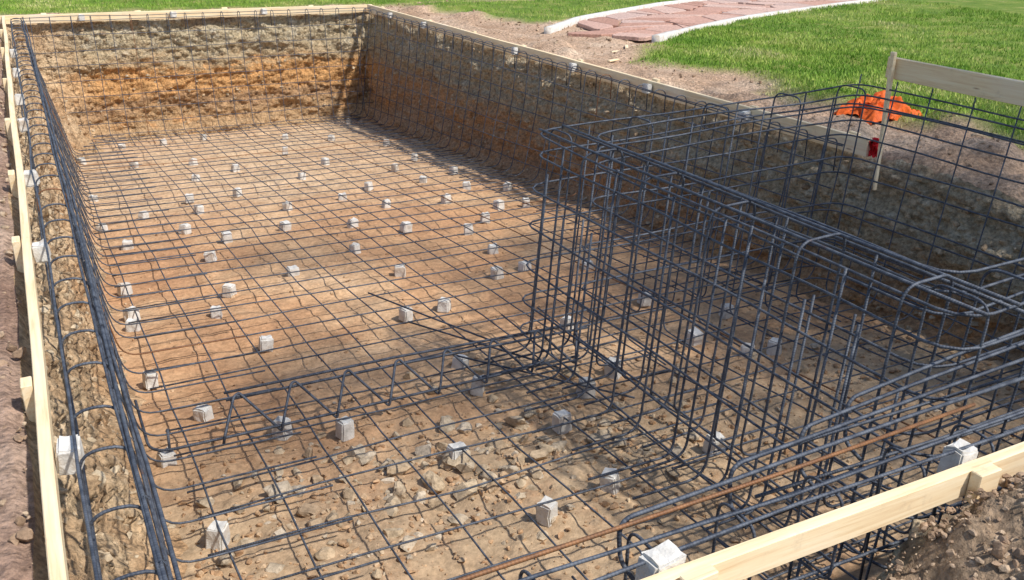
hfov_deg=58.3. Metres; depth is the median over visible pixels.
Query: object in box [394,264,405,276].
concrete spacer block
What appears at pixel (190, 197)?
concrete spacer block
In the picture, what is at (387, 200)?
concrete spacer block
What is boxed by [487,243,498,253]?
concrete spacer block
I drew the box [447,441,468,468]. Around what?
concrete spacer block
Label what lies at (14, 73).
concrete spacer block
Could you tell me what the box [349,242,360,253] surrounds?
concrete spacer block
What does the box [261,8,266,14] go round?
concrete spacer block
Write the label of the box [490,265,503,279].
concrete spacer block
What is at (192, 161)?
concrete spacer block
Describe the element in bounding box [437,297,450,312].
concrete spacer block
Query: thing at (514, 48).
concrete spacer block
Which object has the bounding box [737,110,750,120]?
concrete spacer block
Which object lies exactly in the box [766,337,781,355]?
concrete spacer block
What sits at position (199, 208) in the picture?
concrete spacer block
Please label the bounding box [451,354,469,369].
concrete spacer block
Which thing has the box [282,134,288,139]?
concrete spacer block
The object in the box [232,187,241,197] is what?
concrete spacer block
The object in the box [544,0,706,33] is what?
concrete path curb
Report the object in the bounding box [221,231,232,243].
concrete spacer block
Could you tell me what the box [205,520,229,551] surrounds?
concrete spacer block
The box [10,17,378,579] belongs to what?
rebar mesh
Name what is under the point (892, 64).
wooden stake
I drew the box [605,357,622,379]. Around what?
concrete spacer block
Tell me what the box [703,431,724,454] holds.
concrete spacer block
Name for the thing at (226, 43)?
excavation wall
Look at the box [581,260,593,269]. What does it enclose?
concrete spacer block
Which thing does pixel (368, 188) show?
concrete spacer block
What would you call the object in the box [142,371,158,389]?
concrete spacer block
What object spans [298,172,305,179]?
concrete spacer block
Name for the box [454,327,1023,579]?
rebar
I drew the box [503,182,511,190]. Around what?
concrete spacer block
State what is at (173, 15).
concrete spacer block
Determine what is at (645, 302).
concrete spacer block
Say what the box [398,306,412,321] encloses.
concrete spacer block
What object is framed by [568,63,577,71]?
concrete spacer block
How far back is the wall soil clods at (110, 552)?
6.69 m
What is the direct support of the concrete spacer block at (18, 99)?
attached to the wooden form board at (35, 396)
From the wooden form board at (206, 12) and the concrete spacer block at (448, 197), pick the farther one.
the wooden form board at (206, 12)
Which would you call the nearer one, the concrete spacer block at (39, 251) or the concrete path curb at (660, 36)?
the concrete spacer block at (39, 251)
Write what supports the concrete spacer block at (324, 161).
on the excavation pit floor
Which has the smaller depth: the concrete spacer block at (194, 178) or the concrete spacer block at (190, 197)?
the concrete spacer block at (190, 197)
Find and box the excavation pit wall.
[0,5,1023,579]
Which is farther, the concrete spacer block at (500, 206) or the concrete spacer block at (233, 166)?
the concrete spacer block at (233, 166)
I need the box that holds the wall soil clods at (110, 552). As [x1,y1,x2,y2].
[10,16,1023,579]
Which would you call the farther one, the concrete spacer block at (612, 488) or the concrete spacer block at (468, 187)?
the concrete spacer block at (468, 187)
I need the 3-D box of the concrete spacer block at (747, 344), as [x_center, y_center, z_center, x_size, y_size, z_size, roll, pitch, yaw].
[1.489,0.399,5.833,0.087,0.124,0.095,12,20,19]
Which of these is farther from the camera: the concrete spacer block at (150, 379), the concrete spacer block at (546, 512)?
the concrete spacer block at (150, 379)
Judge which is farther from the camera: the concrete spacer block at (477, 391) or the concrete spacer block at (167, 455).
the concrete spacer block at (477, 391)
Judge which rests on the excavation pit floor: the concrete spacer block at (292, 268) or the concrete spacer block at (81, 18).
the concrete spacer block at (292, 268)
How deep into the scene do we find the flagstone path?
15.19 m
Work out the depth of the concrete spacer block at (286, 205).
9.77 m
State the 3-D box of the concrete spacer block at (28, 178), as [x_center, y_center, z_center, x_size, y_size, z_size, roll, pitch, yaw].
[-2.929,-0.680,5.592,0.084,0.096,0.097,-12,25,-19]
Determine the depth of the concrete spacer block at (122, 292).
7.24 m
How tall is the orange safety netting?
0.223 m
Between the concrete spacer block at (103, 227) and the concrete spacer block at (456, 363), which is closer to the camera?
the concrete spacer block at (456, 363)
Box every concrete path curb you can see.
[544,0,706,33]
[651,0,882,42]
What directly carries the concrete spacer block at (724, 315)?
on the excavation pit floor
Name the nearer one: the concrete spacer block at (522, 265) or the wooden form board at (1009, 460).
the wooden form board at (1009, 460)
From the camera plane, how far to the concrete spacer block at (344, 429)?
4.92 m
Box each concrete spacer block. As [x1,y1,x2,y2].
[9,48,17,57]
[12,68,20,77]
[15,93,25,105]
[17,118,30,131]
[23,169,39,187]
[32,239,50,263]
[56,434,84,474]
[77,158,85,164]
[78,14,85,20]
[88,194,98,201]
[95,224,107,232]
[117,282,133,296]
[122,239,132,250]
[123,306,139,321]
[125,318,139,331]
[130,162,138,168]
[139,211,148,219]
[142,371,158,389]
[156,447,176,467]
[160,138,166,145]
[170,11,176,16]
[179,224,190,234]
[185,194,193,203]
[188,158,197,165]
[191,174,200,180]
[193,404,213,421]
[194,204,203,214]
[204,250,216,261]
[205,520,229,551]
[210,304,221,318]
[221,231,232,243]
[221,282,236,297]
[231,164,239,171]
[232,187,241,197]
[259,334,273,352]
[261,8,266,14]
[271,417,292,440]
[279,220,290,230]
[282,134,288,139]
[282,148,288,154]
[282,201,292,210]
[286,265,299,276]
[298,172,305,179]
[321,157,328,164]
[328,134,334,140]
[335,415,354,441]
[338,192,345,200]
[347,217,358,227]
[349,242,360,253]
[364,181,373,190]
[382,198,390,208]
[391,163,398,171]
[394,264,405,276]
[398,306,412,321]
[400,221,411,233]
[411,153,417,161]
[419,175,426,182]
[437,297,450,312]
[441,193,451,203]
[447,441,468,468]
[449,166,457,174]
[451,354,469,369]
[462,181,470,190]
[464,223,473,234]
[470,375,484,395]
[480,212,489,223]
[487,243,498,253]
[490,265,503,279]
[493,199,504,210]
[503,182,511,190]
[511,47,518,54]
[518,260,530,271]
[522,197,529,207]
[536,496,557,527]
[551,408,572,434]
[559,316,573,332]
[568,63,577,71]
[577,376,595,398]
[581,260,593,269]
[599,468,619,494]
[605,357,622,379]
[635,541,684,579]
[637,291,651,306]
[641,83,651,93]
[684,328,702,345]
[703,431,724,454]
[718,303,733,319]
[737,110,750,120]
[739,342,753,356]
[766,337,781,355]
[936,438,977,472]
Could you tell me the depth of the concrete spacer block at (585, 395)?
5.35 m
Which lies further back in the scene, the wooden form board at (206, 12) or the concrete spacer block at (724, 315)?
the wooden form board at (206, 12)
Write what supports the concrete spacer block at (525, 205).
on the excavation pit floor
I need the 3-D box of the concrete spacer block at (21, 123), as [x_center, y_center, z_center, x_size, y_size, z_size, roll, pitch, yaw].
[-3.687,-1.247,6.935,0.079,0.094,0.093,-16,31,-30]
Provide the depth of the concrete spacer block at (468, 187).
10.59 m
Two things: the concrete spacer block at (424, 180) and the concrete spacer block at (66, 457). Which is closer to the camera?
the concrete spacer block at (66, 457)
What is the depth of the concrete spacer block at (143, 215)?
9.48 m
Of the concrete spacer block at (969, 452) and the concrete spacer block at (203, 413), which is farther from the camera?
the concrete spacer block at (203, 413)
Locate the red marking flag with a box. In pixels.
[868,137,878,157]
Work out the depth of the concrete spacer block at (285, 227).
8.98 m
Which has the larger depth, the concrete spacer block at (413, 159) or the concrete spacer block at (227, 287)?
the concrete spacer block at (413, 159)
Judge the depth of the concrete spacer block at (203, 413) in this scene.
5.12 m
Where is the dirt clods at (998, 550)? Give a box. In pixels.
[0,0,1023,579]
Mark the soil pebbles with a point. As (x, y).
(198, 572)
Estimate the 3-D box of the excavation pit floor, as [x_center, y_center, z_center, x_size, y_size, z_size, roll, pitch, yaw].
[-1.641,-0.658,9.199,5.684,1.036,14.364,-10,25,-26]
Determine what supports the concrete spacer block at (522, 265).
on the excavation pit floor
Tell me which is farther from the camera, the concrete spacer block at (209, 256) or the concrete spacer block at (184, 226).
the concrete spacer block at (184, 226)
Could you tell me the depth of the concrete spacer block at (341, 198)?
10.12 m
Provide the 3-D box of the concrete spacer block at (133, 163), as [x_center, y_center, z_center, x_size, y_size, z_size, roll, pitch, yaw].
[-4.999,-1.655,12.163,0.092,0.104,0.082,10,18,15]
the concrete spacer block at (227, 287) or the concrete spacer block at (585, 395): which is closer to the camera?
the concrete spacer block at (585, 395)
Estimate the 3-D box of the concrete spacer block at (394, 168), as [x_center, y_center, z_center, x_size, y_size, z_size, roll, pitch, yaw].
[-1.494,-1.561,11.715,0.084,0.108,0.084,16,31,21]
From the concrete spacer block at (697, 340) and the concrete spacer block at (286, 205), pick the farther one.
the concrete spacer block at (286, 205)
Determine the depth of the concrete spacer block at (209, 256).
8.04 m
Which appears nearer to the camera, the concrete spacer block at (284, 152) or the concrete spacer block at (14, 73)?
the concrete spacer block at (14, 73)
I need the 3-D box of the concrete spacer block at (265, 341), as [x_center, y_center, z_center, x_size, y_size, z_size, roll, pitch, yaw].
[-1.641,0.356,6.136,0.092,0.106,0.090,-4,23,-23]
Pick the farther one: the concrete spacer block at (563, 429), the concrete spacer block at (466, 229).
the concrete spacer block at (466, 229)
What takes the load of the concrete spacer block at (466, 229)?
on the excavation pit floor
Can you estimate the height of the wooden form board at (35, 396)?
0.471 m
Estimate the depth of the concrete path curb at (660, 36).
14.48 m
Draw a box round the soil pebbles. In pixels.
[82,126,1023,579]
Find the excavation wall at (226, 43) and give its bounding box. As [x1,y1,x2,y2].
[14,7,380,148]
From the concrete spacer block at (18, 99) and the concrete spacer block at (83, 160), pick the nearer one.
the concrete spacer block at (18, 99)
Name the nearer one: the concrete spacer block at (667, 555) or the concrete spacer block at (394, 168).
the concrete spacer block at (667, 555)
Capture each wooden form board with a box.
[0,4,371,23]
[0,16,68,579]
[367,4,870,156]
[641,456,1001,579]
[885,57,1023,106]
[984,442,1023,477]
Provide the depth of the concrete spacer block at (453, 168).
11.47 m
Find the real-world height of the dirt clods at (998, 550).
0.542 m
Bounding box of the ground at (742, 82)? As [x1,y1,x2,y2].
[0,0,1023,168]
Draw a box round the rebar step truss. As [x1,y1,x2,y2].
[134,292,634,451]
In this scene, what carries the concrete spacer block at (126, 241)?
on the excavation pit floor
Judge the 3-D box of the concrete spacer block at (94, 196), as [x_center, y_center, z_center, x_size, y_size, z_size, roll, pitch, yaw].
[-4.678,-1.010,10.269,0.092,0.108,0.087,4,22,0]
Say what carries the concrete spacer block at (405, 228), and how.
on the excavation pit floor
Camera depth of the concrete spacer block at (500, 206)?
9.69 m
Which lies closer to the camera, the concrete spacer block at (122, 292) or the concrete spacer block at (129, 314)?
the concrete spacer block at (129, 314)
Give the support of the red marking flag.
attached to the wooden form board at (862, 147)
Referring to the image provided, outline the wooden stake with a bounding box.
[873,52,896,189]
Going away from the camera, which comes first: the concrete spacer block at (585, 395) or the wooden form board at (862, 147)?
the concrete spacer block at (585, 395)
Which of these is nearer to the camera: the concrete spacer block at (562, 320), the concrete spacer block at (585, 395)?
the concrete spacer block at (585, 395)
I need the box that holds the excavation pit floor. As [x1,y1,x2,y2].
[76,119,1023,579]
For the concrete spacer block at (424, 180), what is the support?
on the excavation pit floor
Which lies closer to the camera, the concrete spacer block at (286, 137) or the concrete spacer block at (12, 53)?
the concrete spacer block at (12, 53)
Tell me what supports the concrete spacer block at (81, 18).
attached to the wooden form board at (206, 12)
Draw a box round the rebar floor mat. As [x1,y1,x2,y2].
[72,114,1023,579]
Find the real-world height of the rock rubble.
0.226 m
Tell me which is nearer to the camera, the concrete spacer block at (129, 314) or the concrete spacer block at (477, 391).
the concrete spacer block at (477, 391)
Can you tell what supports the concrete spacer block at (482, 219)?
on the excavation pit floor
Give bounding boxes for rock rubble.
[195,329,938,578]
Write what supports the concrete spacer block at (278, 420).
on the excavation pit floor
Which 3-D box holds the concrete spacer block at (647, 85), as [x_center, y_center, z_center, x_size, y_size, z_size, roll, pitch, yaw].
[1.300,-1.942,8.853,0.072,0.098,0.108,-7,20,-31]
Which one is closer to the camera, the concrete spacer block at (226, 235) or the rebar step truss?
the rebar step truss
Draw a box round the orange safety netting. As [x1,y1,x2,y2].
[834,91,922,122]
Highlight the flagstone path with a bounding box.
[567,0,854,40]
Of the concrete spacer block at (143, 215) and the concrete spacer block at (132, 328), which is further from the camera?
the concrete spacer block at (143, 215)
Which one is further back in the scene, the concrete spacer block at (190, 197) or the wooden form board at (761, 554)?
the concrete spacer block at (190, 197)
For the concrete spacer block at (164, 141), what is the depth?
13.76 m
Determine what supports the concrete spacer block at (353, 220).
on the excavation pit floor
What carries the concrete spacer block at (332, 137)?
on the excavation pit floor

